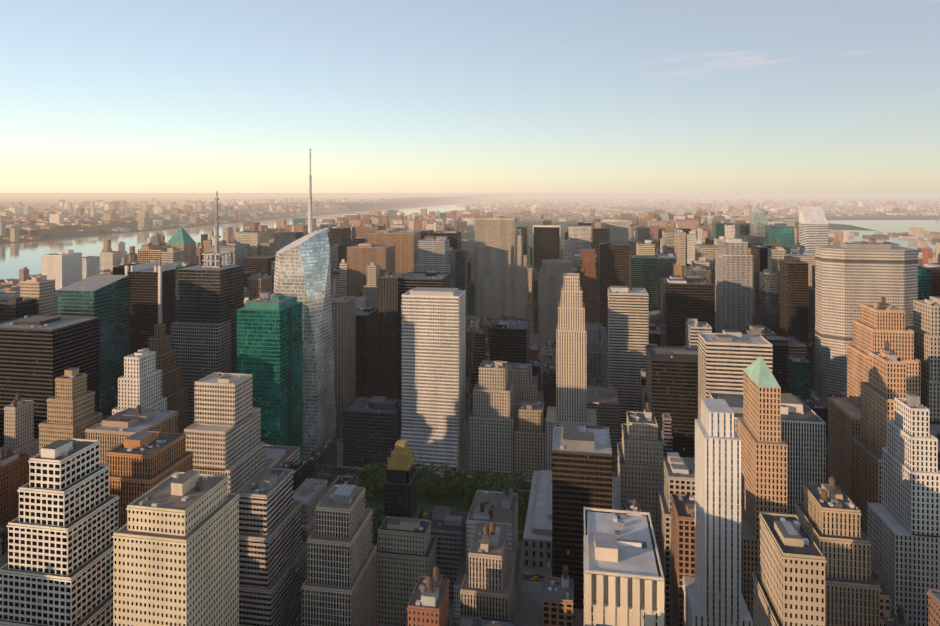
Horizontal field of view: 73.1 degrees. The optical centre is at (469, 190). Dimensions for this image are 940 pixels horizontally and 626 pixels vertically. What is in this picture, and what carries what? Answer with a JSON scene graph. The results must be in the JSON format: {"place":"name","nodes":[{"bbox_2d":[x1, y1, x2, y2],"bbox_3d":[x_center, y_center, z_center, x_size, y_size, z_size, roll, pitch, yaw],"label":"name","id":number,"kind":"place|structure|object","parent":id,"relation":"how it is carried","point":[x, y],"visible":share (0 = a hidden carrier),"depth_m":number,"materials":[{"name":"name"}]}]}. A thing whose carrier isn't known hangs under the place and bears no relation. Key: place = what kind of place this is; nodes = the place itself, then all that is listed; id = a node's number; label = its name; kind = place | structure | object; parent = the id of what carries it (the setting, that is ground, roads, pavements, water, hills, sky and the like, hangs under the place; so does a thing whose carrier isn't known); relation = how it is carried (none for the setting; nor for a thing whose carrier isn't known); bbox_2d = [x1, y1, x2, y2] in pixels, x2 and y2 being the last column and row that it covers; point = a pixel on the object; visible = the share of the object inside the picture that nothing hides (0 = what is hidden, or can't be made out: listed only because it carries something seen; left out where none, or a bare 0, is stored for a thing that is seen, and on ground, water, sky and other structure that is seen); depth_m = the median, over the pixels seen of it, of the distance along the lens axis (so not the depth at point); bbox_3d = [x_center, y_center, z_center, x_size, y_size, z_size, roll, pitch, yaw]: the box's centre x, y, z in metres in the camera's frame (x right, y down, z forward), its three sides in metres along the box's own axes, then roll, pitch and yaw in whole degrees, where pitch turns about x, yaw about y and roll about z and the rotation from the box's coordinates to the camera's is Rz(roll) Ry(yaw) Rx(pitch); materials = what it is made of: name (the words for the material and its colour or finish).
{"place":"outdoors","nodes":[
{"label":"outdoors","id":0,"kind":"place"},
{"bbox_2d":[0,200,506,278],"bbox_3d":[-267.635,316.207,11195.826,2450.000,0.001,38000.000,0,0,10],"label":"river","id":1,"kind":"structure","parent":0,"point":[15,258],"depth_m":3807.13,"materials":[{"name":"grey liquid"}]},
{"bbox_2d":[0,194,514,243],"bbox_3d":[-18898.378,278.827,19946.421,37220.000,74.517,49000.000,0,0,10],"label":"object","id":2,"kind":"object","parent":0,"point":[39,199],"visible":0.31,"depth_m":16555.22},
{"bbox_2d":[238,194,510,211],"bbox_3d":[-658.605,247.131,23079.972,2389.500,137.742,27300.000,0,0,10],"label":"cliffs","id":3,"kind":"structure","parent":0,"point":[354,206],"depth_m":13537.37,"materials":[{"name":"brown stone"}]},
{"bbox_2d":[360,478,529,544],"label":"park lawn","id":4,"kind":"structure","parent":0,"point":[427,506],"depth_m":645.52,"materials":[{"name":"green plant"}]},
{"bbox_2d":[0,193,939,581],"bbox_3d":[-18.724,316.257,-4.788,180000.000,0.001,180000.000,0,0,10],"label":"ground","id":5,"kind":"structure","parent":0,"point":[904,197],"depth_m":35208.14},
{"bbox_2d":[348,461,530,544],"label":"trees","id":6,"kind":"object","parent":5,"relation":"on","point":[499,482],"visible":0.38,"depth_m":651.25,"materials":[{"name":"green plant"}]},
{"bbox_2d":[0,148,939,625],"bbox_3d":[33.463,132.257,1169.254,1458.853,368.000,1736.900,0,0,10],"label":"skyscrapers","id":7,"kind":"structure","parent":5,"relation":"on","point":[162,494],"depth_m":511.75,"materials":[{"name":"grey concrete"}]},
{"bbox_2d":[0,220,939,625],"bbox_3d":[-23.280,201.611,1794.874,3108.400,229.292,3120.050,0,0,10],"label":"city","id":8,"kind":"object","parent":5,"relation":"on","point":[668,382],"visible":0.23,"depth_m":806.36},
{"bbox_2d":[0,196,939,242],"bbox_3d":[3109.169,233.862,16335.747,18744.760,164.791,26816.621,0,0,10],"label":"city buildings","id":9,"kind":"structure","parent":5,"relation":"on","point":[111,211],"depth_m":8988.76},
{"bbox_2d":[243,201,798,246],"bbox_3d":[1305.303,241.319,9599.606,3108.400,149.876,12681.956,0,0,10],"label":"city","id":10,"kind":"object","parent":5,"relation":"on","point":[462,221],"visible":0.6,"depth_m":4996.84},
{"bbox_2d":[523,470,616,568],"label":"library","id":11,"kind":"structure","parent":5,"relation":"on","point":[537,544],"depth_m":554.04,"materials":[{"name":"grey stone"}]},
{"bbox_2d":[327,333,812,625],"bbox_3d":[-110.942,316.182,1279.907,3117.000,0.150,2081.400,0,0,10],"label":"sidewalks","id":12,"kind":"structure","parent":5,"relation":"on","point":[529,611],"depth_m":501.80,"materials":[{"name":"grey concrete"}]},
{"bbox_2d":[335,333,811,625],"bbox_3d":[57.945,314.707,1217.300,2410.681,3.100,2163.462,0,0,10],"label":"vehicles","id":13,"kind":"object","parent":5,"relation":"on","point":[535,577],"depth_m":626.50,"materials":[{"name":"metal"}]},
{"bbox_2d":[0,0,939,192],"label":"sky","id":14,"kind":"structure","parent":0,"point":[97,96],"materials":[{"name":"blue"}]},
{"bbox_2d":[779,220,939,252],"bbox_3d":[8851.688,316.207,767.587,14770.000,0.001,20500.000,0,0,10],"label":"river","id":15,"kind":"structure","parent":0,"point":[885,227],"depth_m":5321.93,"materials":[{"name":"grey liquid"}]},
{"bbox_2d":[793,221,875,230],"bbox_3d":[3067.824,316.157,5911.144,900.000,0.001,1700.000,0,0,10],"label":"randalls","id":16,"kind":"object","parent":15,"relation":"on","point":[841,226],"visible":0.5,"depth_m":5466.07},
{"label":"central park ground","id":17,"kind":"structure","parent":0,"visible":0},
{"bbox_2d":[461,221,577,264],"bbox_3d":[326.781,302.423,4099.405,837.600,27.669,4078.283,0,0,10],"label":"central park trees","id":18,"kind":"object","parent":17,"relation":"on","point":[530,224],"visible":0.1,"depth_m":4605.97,"materials":[{"name":"green plant"}]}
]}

